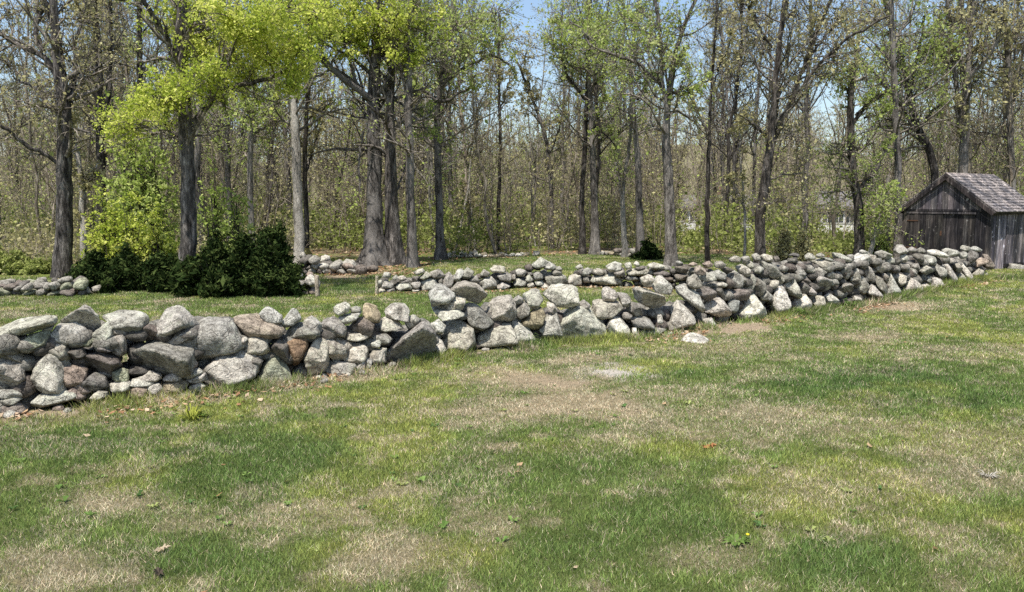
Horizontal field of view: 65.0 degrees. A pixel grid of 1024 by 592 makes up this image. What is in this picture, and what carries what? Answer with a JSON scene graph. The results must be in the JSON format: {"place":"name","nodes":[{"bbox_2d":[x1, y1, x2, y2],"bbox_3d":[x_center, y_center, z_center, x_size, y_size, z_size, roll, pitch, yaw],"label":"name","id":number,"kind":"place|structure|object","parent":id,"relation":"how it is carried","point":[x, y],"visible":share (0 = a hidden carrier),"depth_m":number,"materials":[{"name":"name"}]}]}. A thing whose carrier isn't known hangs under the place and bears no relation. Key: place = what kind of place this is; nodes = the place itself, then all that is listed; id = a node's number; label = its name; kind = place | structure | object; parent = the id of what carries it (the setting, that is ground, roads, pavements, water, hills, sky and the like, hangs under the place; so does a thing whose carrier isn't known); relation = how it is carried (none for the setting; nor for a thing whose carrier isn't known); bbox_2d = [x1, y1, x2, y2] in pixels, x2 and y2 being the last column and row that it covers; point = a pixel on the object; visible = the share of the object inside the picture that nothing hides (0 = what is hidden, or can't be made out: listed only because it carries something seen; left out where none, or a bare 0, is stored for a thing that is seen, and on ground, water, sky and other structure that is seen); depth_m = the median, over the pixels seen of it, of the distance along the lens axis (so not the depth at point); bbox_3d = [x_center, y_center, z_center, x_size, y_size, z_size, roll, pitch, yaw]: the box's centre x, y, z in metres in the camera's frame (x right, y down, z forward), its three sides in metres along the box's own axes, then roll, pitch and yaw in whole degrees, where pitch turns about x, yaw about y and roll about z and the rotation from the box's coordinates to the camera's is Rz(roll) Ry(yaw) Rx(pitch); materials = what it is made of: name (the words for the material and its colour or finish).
{"place":"outdoors","nodes":[
{"label":"outdoors","id":0,"kind":"place"},
{"bbox_2d":[0,144,1023,591],"bbox_3d":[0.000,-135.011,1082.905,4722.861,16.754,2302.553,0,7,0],"label":"ground","id":1,"kind":"structure","parent":0,"point":[540,380],"depth_m":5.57,"materials":[{"name":"green plant"}]},
{"bbox_2d":[0,245,51,275],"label":"shrub","id":2,"kind":"object","parent":1,"relation":"on","point":[15,263],"visible":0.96,"depth_m":21.42,"materials":[{"name":"green plant"}]},
{"bbox_2d":[0,0,54,210],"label":"tree","id":3,"kind":"object","parent":1,"relation":"on","point":[15,118],"visible":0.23,"depth_m":51.95,"materials":[{"name":"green plant"}]},
{"bbox_2d":[0,0,72,253],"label":"tree","id":4,"kind":"object","parent":1,"relation":"on","point":[33,156],"visible":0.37,"depth_m":28.32,"materials":[{"name":"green plant"}]},
{"bbox_2d":[0,0,78,208],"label":"tree","id":5,"kind":"object","parent":1,"relation":"on","point":[47,180],"visible":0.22,"depth_m":38.45,"materials":[{"name":"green plant"}]},
{"bbox_2d":[0,276,100,296],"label":"stone wall","id":6,"kind":"structure","parent":1,"relation":"on","point":[67,286],"depth_m":16.73,"materials":[{"name":"grey stone"}]},
{"bbox_2d":[0,0,100,251],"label":"tree","id":7,"kind":"object","parent":1,"relation":"on","point":[53,206],"visible":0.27,"depth_m":30.51,"materials":[{"name":"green plant"}]},
{"bbox_2d":[0,0,131,277],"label":"tree","id":8,"kind":"object","parent":1,"relation":"on","point":[64,95],"visible":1,"depth_m":19.94,"materials":[{"name":"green plant"}]},
{"bbox_2d":[39,2,120,215],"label":"tree","id":9,"kind":"object","parent":1,"relation":"on","point":[88,154],"visible":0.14,"depth_m":29.80,"materials":[{"name":"brown plant"}]},
{"bbox_2d":[55,103,108,259],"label":"tree","id":10,"kind":"object","parent":1,"relation":"on","point":[84,187],"visible":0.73,"depth_m":21.31,"materials":[{"name":"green plant"}]},
{"bbox_2d":[18,0,148,231],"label":"tree","id":11,"kind":"object","parent":1,"relation":"on","point":[103,154],"visible":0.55,"depth_m":23.89,"materials":[{"name":"green plant"}]},
{"bbox_2d":[68,0,164,170],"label":"tree","id":12,"kind":"object","parent":1,"relation":"on","point":[127,77],"visible":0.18,"depth_m":30.19,"materials":[{"name":"brown plant"}]},
{"bbox_2d":[61,241,177,293],"bbox_3d":[-8.633,-0.589,17.846,3.204,1.276,1.994,0,7,0],"label":"yew bush","id":13,"kind":"object","parent":1,"relation":"on","point":[127,270],"visible":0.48,"depth_m":17.51,"materials":[{"name":"green plant"}]},
{"bbox_2d":[76,172,177,269],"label":"maple sapling","id":14,"kind":"object","parent":1,"relation":"on","point":[107,238],"visible":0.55,"depth_m":18.24,"materials":[{"name":"green plant"}]},
{"bbox_2d":[59,2,208,161],"bbox_3d":[-15.628,-9.220,34.003,4.064,14.454,6.119,5,9,37],"label":"tree","id":15,"kind":"object","parent":1,"relation":"on","point":[130,27],"visible":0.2,"depth_m":32.90,"materials":[{"name":"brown plant"}]},
{"bbox_2d":[99,91,180,258],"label":"maple sapling","id":16,"kind":"object","parent":1,"relation":"on","point":[136,182],"visible":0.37,"depth_m":19.87,"materials":[{"name":"green plant"}]},
{"bbox_2d":[84,0,195,190],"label":"tree","id":17,"kind":"object","parent":1,"relation":"on","point":[139,43],"visible":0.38,"depth_m":26.39,"materials":[{"name":"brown plant"}]},
{"bbox_2d":[112,1,206,225],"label":"tree","id":18,"kind":"object","parent":1,"relation":"on","point":[161,145],"visible":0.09,"depth_m":32.65,"materials":[{"name":"brown plant"}]},
{"bbox_2d":[120,0,243,250],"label":"tree","id":19,"kind":"object","parent":1,"relation":"on","point":[197,155],"visible":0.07,"depth_m":29.54,"materials":[{"name":"grey plant"}]},
{"bbox_2d":[162,0,260,225],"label":"tree","id":20,"kind":"object","parent":1,"relation":"on","point":[222,158],"visible":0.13,"depth_m":29.70,"materials":[{"name":"brown plant"}]},
{"bbox_2d":[87,0,359,261],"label":"maple tree","id":21,"kind":"object","parent":1,"relation":"on","point":[176,90],"visible":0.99,"depth_m":16.67,"materials":[{"name":"green plant"}]},
{"bbox_2d":[163,0,283,240],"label":"tree","id":22,"kind":"object","parent":1,"relation":"on","point":[224,138],"visible":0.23,"depth_m":23.63,"materials":[{"name":"grey plant"}]},
{"bbox_2d":[197,157,258,265],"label":"maple sapling","id":23,"kind":"object","parent":1,"relation":"on","point":[214,215],"visible":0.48,"depth_m":19.21,"materials":[{"name":"green plant"}]},
{"bbox_2d":[168,218,309,297],"bbox_3d":[-5.713,-0.776,16.971,3.001,1.737,1.860,0,7,0],"label":"yew bush","id":24,"kind":"object","parent":1,"relation":"on","point":[265,266],"visible":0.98,"depth_m":16.61,"materials":[{"name":"green plant"}]},
{"bbox_2d":[195,0,324,240],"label":"tree","id":25,"kind":"object","parent":1,"relation":"on","point":[247,106],"visible":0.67,"depth_m":22.93,"materials":[{"name":"green plant"}]},
{"bbox_2d":[232,3,321,227],"bbox_3d":[-9.532,-8.354,32.029,3.769,13.216,4.474,-2,7,-12],"label":"tree","id":26,"kind":"object","parent":1,"relation":"on","point":[267,187],"visible":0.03,"depth_m":32.10,"materials":[{"name":"brown plant"}]},
{"bbox_2d":[249,27,323,226],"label":"tree","id":27,"kind":"object","parent":1,"relation":"on","point":[270,195],"visible":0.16,"depth_m":30.80,"materials":[{"name":"brown plant"}]},
{"bbox_2d":[258,15,335,228],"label":"tree","id":28,"kind":"object","parent":1,"relation":"on","point":[288,175],"visible":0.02,"depth_m":38.25,"materials":[{"name":"grey plant"}]},
{"bbox_2d":[231,0,363,267],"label":"tree","id":29,"kind":"object","parent":1,"relation":"on","point":[299,229],"visible":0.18,"depth_m":22.39,"materials":[{"name":"grey plant"}]},
{"bbox_2d":[264,0,353,254],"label":"tree","id":30,"kind":"object","parent":1,"relation":"on","point":[315,131],"visible":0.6,"depth_m":25.07,"materials":[{"name":"brown plant"}]},
{"bbox_2d":[305,71,347,220],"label":"tree","id":31,"kind":"object","parent":1,"relation":"on","point":[326,162],"visible":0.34,"depth_m":37.36,"materials":[{"name":"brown plant"}]},
{"bbox_2d":[300,46,364,202],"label":"tree","id":32,"kind":"object","parent":1,"relation":"on","point":[333,125],"visible":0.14,"depth_m":42.17,"materials":[{"name":"brown plant"}]},
{"bbox_2d":[298,252,378,274],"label":"stone wall","id":33,"kind":"structure","parent":1,"relation":"on","point":[314,265],"depth_m":21.55,"materials":[{"name":"grey stone"}]},
{"bbox_2d":[317,55,381,249],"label":"tree","id":34,"kind":"object","parent":1,"relation":"on","point":[360,115],"visible":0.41,"depth_m":31.62,"materials":[{"name":"brown plant"}]},
{"bbox_2d":[310,2,404,207],"bbox_3d":[-7.242,-9.690,36.990,5.375,14.668,4.673,-2,7,-15],"label":"tree","id":35,"kind":"object","parent":1,"relation":"on","point":[352,109],"visible":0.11,"depth_m":36.99,"materials":[{"name":"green plant"}]},
{"bbox_2d":[320,60,398,242],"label":"tree","id":36,"kind":"object","parent":1,"relation":"on","point":[363,129],"visible":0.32,"depth_m":34.47,"materials":[{"name":"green plant"}]},
{"bbox_2d":[286,0,454,266],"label":"oak tree","id":37,"kind":"object","parent":1,"relation":"on","point":[373,251],"visible":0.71,"depth_m":23.44,"materials":[{"name":"green plant"}]},
{"bbox_2d":[306,0,453,265],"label":"oak tree","id":38,"kind":"object","parent":1,"relation":"on","point":[394,243],"visible":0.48,"depth_m":24.02,"materials":[{"name":"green plant"}]},
{"bbox_2d":[352,0,502,267],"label":"oak tree","id":39,"kind":"object","parent":1,"relation":"on","point":[412,259],"visible":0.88,"depth_m":23.06,"materials":[{"name":"green plant"}]},
{"bbox_2d":[366,2,488,251],"bbox_3d":[-2.972,-7.282,30.364,3.217,11.442,4.844,12,14,60],"label":"tree","id":40,"kind":"object","parent":1,"relation":"on","point":[429,176],"visible":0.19,"depth_m":30.49,"materials":[{"name":"brown plant"}]},
{"bbox_2d":[405,41,460,248],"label":"tree","id":41,"kind":"object","parent":1,"relation":"on","point":[420,199],"visible":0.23,"depth_m":33.15,"materials":[{"name":"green plant"}]},
{"bbox_2d":[394,0,530,259],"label":"oak tree","id":42,"kind":"object","parent":1,"relation":"on","point":[440,252],"visible":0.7,"depth_m":26.25,"materials":[{"name":"green plant"}]},
{"bbox_2d":[419,0,515,250],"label":"tree","id":43,"kind":"object","parent":1,"relation":"on","point":[460,115],"visible":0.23,"depth_m":31.20,"materials":[{"name":"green plant"}]},
{"bbox_2d":[429,0,509,241],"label":"tree","id":44,"kind":"object","parent":1,"relation":"on","point":[450,166],"visible":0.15,"depth_m":37.77,"materials":[{"name":"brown plant"}]},
{"bbox_2d":[452,42,507,213],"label":"tree","id":45,"kind":"object","parent":1,"relation":"on","point":[462,155],"visible":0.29,"depth_m":38.29,"materials":[{"name":"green plant"}]},
{"bbox_2d":[427,0,545,253],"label":"tree","id":46,"kind":"object","parent":1,"relation":"on","point":[485,179],"visible":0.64,"depth_m":28.81,"materials":[{"name":"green plant"}]},
{"bbox_2d":[447,250,539,257],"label":"stone wall","id":47,"kind":"structure","parent":1,"relation":"on","point":[485,254],"depth_m":28.19,"materials":[{"name":"grey stone"}]},
{"bbox_2d":[0,245,995,417],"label":"stone wall","id":48,"kind":"structure","parent":1,"relation":"on","point":[78,354],"depth_m":9.65,"materials":[{"name":"grey stone"}]},
{"bbox_2d":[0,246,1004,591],"bbox_3d":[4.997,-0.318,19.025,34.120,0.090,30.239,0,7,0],"label":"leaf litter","id":49,"kind":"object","parent":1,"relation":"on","point":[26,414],"visible":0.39,"depth_m":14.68,"materials":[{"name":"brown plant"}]},
{"bbox_2d":[467,2,553,249],"bbox_3d":[-0.162,-6.502,31.670,3.726,9.529,3.730,0,7,0],"label":"tree","id":50,"kind":"object","parent":1,"relation":"on","point":[499,71],"visible":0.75,"depth_m":31.33,"materials":[{"name":"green plant"}]},
{"bbox_2d":[4,316,1018,550],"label":"lawn weeds","id":51,"kind":"object","parent":1,"relation":"on","point":[445,522],"visible":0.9,"depth_m":5.65,"materials":[{"name":"green plant"}]},
{"bbox_2d":[0,64,1023,274],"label":"undergrowth","id":52,"kind":"object","parent":1,"relation":"on","point":[21,227],"visible":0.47,"depth_m":32.83,"materials":[{"name":"green plant"}]},
{"bbox_2d":[0,53,1023,239],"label":"woodland","id":53,"kind":"object","parent":1,"relation":"on","point":[672,142],"visible":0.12,"depth_m":63.77,"materials":[{"name":"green plant"}]},
{"bbox_2d":[497,42,561,245],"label":"tree","id":54,"kind":"object","parent":1,"relation":"on","point":[531,190],"visible":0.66,"depth_m":34.49,"materials":[{"name":"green plant"}]},
{"bbox_2d":[491,1,578,243],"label":"tree","id":55,"kind":"object","parent":1,"relation":"on","point":[547,116],"visible":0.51,"depth_m":35.34,"materials":[{"name":"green plant"}]},
{"bbox_2d":[499,31,574,248],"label":"tree","id":56,"kind":"object","parent":1,"relation":"on","point":[528,90],"visible":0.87,"depth_m":32.34,"materials":[{"name":"brown plant"}]},
{"bbox_2d":[378,257,712,292],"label":"stone wall","id":57,"kind":"structure","parent":1,"relation":"on","point":[613,274],"depth_m":18.06,"materials":[{"name":"grey stone"}]},
{"bbox_2d":[511,0,592,240],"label":"tree","id":58,"kind":"object","parent":1,"relation":"on","point":[562,125],"visible":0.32,"depth_m":39.08,"materials":[{"name":"brown plant"}]},
{"bbox_2d":[529,20,613,248],"bbox_3d":[2.410,-6.495,32.547,2.660,9.327,3.158,-2,7,-19],"label":"tree","id":59,"kind":"object","parent":1,"relation":"on","point":[568,194],"visible":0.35,"depth_m":32.45,"materials":[{"name":"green plant"}]},
{"bbox_2d":[537,11,621,220],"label":"tree","id":60,"kind":"object","parent":1,"relation":"on","point":[570,148],"visible":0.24,"depth_m":35.49,"materials":[{"name":"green plant"}]},
{"bbox_2d":[522,0,640,254],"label":"oak tree","id":61,"kind":"object","parent":1,"relation":"on","point":[593,12],"visible":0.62,"depth_m":28.33,"materials":[{"name":"green plant"}]},
{"bbox_2d":[528,0,656,191],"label":"tree","id":62,"kind":"object","parent":1,"relation":"on","point":[598,146],"visible":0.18,"depth_m":31.67,"materials":[{"name":"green plant"}]},
{"bbox_2d":[530,0,671,254],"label":"oak tree","id":63,"kind":"object","parent":1,"relation":"on","point":[594,247],"visible":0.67,"depth_m":28.67,"materials":[{"name":"green plant"}]},
{"bbox_2d":[582,52,662,245],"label":"tree","id":64,"kind":"object","parent":1,"relation":"on","point":[610,112],"visible":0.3,"depth_m":33.86,"materials":[{"name":"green plant"}]},
{"bbox_2d":[560,0,685,253],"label":"oak tree","id":65,"kind":"object","parent":1,"relation":"on","point":[640,235],"visible":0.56,"depth_m":26.61,"materials":[{"name":"green plant"}]},
{"bbox_2d":[600,36,657,256],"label":"tree","id":66,"kind":"object","parent":1,"relation":"on","point":[621,188],"visible":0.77,"depth_m":27.65,"materials":[{"name":"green plant"}]},
{"bbox_2d":[601,0,690,239],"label":"tree","id":67,"kind":"object","parent":1,"relation":"on","point":[649,64],"visible":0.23,"depth_m":40.55,"materials":[{"name":"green plant"}]},
{"bbox_2d":[629,234,663,259],"bbox_3d":[4.539,-1.590,26.805,1.229,0.937,1.088,0,7,0],"label":"juniper bush","id":68,"kind":"object","parent":1,"relation":"on","point":[649,250],"visible":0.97,"depth_m":26.60,"materials":[{"name":"green plant"}]},
{"bbox_2d":[565,0,730,266],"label":"beech tree","id":69,"kind":"object","parent":1,"relation":"on","point":[671,60],"visible":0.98,"depth_m":23.25,"materials":[{"name":"green plant"}]},
{"bbox_2d":[669,22,725,224],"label":"tree","id":70,"kind":"object","parent":1,"relation":"on","point":[689,125],"visible":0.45,"depth_m":46.49,"materials":[{"name":"brown plant"}]},
{"bbox_2d":[676,0,737,204],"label":"tree","id":71,"kind":"object","parent":1,"relation":"on","point":[711,156],"visible":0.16,"depth_m":58.70,"materials":[{"name":"brown plant"}]},
{"bbox_2d":[652,0,766,261],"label":"tree","id":72,"kind":"object","parent":1,"relation":"on","point":[713,87],"visible":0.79,"depth_m":24.69,"materials":[{"name":"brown plant"}]},
{"bbox_2d":[678,0,752,225],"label":"tree","id":73,"kind":"object","parent":1,"relation":"on","point":[721,157],"visible":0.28,"depth_m":48.63,"materials":[{"name":"brown plant"}]},
{"bbox_2d":[680,0,757,205],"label":"tree","id":74,"kind":"object","parent":1,"relation":"on","point":[717,160],"visible":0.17,"depth_m":49.46,"materials":[{"name":"brown plant"}]},
{"bbox_2d":[677,0,770,227],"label":"tree","id":75,"kind":"object","parent":1,"relation":"on","point":[727,90],"visible":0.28,"depth_m":38.74,"materials":[{"name":"brown plant"}]},
{"bbox_2d":[670,0,791,242],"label":"tree","id":76,"kind":"object","parent":1,"relation":"on","point":[729,123],"visible":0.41,"depth_m":33.32,"materials":[{"name":"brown plant"}]},
{"bbox_2d":[689,0,773,231],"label":"tree","id":77,"kind":"object","parent":1,"relation":"on","point":[737,155],"visible":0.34,"depth_m":44.33,"materials":[{"name":"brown plant"}]},
{"bbox_2d":[723,116,753,255],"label":"birch tree","id":78,"kind":"object","parent":1,"relation":"on","point":[741,175],"visible":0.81,"depth_m":24.64,"materials":[{"name":"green plant"}]},
{"bbox_2d":[711,0,803,148],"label":"tree","id":79,"kind":"object","parent":1,"relation":"on","point":[767,114],"visible":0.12,"depth_m":45.88,"materials":[{"name":"brown plant"}]},
{"bbox_2d":[711,0,818,240],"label":"tree","id":80,"kind":"object","parent":1,"relation":"on","point":[779,94],"visible":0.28,"depth_m":37.87,"materials":[{"name":"brown plant"}]},
{"bbox_2d":[733,0,799,236],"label":"tree","id":81,"kind":"object","parent":1,"relation":"on","point":[754,135],"visible":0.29,"depth_m":36.55,"materials":[{"name":"brown plant"}]},
{"bbox_2d":[725,0,856,237],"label":"tree","id":82,"kind":"object","parent":1,"relation":"on","point":[806,109],"visible":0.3,"depth_m":30.22,"materials":[{"name":"brown plant"}]},
{"bbox_2d":[771,221,816,261],"bbox_3d":[8.404,-1.517,24.021,1.471,1.450,1.062,0,7,0],"label":"shrub","id":83,"kind":"object","parent":1,"relation":"on","point":[801,249],"visible":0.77,"depth_m":23.87,"materials":[{"name":"green plant"}]},
{"bbox_2d":[702,0,929,263],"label":"cherry tree","id":84,"kind":"object","parent":1,"relation":"on","point":[771,133],"visible":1,"depth_m":21.88,"materials":[{"name":"green plant"}]},
{"bbox_2d":[783,0,926,243],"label":"tree","id":85,"kind":"object","parent":1,"relation":"on","point":[833,222],"visible":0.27,"depth_m":33.02,"materials":[{"name":"brown plant"}]},
{"bbox_2d":[810,182,905,232],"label":"house","id":86,"kind":"structure","parent":1,"relation":"on","point":[849,221],"depth_m":77.64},
{"bbox_2d":[792,42,925,254],"bbox_3d":[10.601,-4.326,25.017,4.056,6.832,4.314,0,7,0],"label":"tree","id":87,"kind":"object","parent":1,"relation":"on","point":[858,193],"visible":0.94,"depth_m":24.45,"materials":[{"name":"green plant"}]},
{"bbox_2d":[831,14,932,231],"bbox_3d":[14.731,-6.534,31.939,3.586,9.578,3.633,-1,7,-10],"label":"tree","id":88,"kind":"object","parent":1,"relation":"on","point":[874,154],"visible":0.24,"depth_m":32.20,"materials":[{"name":"brown plant"}]},
{"bbox_2d":[867,180,908,255],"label":"birch tree","id":89,"kind":"object","parent":1,"relation":"on","point":[888,191],"visible":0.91,"depth_m":24.22,"materials":[{"name":"green plant"}]},
{"bbox_2d":[819,0,994,257],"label":"tree","id":90,"kind":"object","parent":1,"relation":"on","point":[896,117],"visible":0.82,"depth_m":25.35,"materials":[{"name":"green plant"}]},
{"bbox_2d":[841,0,990,182],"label":"oak tree","id":91,"kind":"object","parent":1,"relation":"on","point":[929,149],"visible":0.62,"depth_m":26.93,"materials":[{"name":"green plant"}]},
{"bbox_2d":[846,0,987,250],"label":"tree","id":92,"kind":"object","parent":1,"relation":"on","point":[891,178],"visible":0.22,"depth_m":29.71,"materials":[{"name":"brown plant"}]},
{"bbox_2d":[891,0,998,172],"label":"tree","id":93,"kind":"object","parent":1,"relation":"on","point":[935,134],"visible":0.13,"depth_m":36.45,"materials":[{"name":"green plant"}]},
{"bbox_2d":[871,0,1023,172],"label":"tree","id":94,"kind":"object","parent":1,"relation":"on","point":[970,149],"visible":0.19,"depth_m":30.99,"materials":[{"name":"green plant"}]},
{"bbox_2d":[895,172,1023,269],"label":"shed","id":95,"kind":"structure","parent":1,"relation":"on","point":[983,212],"depth_m":23.38,"materials":[{"name":"grey wood"}]},
{"bbox_2d":[904,214,942,254],"bbox_3d":[12.303,-1.708,24.058,0.036,1.497,1.114,-5,8,-36],"label":"door","id":96,"kind":"structure","parent":95,"relation":"in","point":[931,225],"depth_m":23.99,"materials":[{"name":"grey wood"}]},
{"bbox_2d":[1003,214,1023,267],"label":"side door","id":97,"kind":"structure","parent":95,"relation":"in","point":[1014,241],"depth_m":23.42,"materials":[{"name":"grey wood"}]},
{"bbox_2d":[904,0,1023,172],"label":"oak tree","id":98,"kind":"object","parent":1,"relation":"on","point":[963,103],"visible":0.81,"depth_m":27.17,"materials":[{"name":"green plant"}]},
{"bbox_2d":[931,0,1023,187],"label":"tree","id":99,"kind":"object","parent":1,"relation":"on","point":[1011,114],"visible":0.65,"depth_m":29.25,"materials":[{"name":"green plant"}]},
{"bbox_2d":[938,0,1023,195],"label":"tree","id":100,"kind":"object","parent":1,"relation":"on","point":[984,116],"visible":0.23,"depth_m":33.52,"materials":[{"name":"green plant"}]},
{"bbox_2d":[947,0,1023,189],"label":"tree","id":101,"kind":"object","parent":1,"relation":"on","point":[1007,75],"visible":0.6,"depth_m":29.09,"materials":[{"name":"green plant"}]},
{"bbox_2d":[970,80,1023,193],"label":"tree","id":102,"kind":"object","parent":1,"relation":"on","point":[1002,127],"visible":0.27,"depth_m":33.83,"materials":[{"name":"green plant"}]},
{"bbox_2d":[0,0,1023,161],"label":"sky","id":103,"kind":"structure","parent":0,"point":[527,7],"materials":[{"name":"blue"}]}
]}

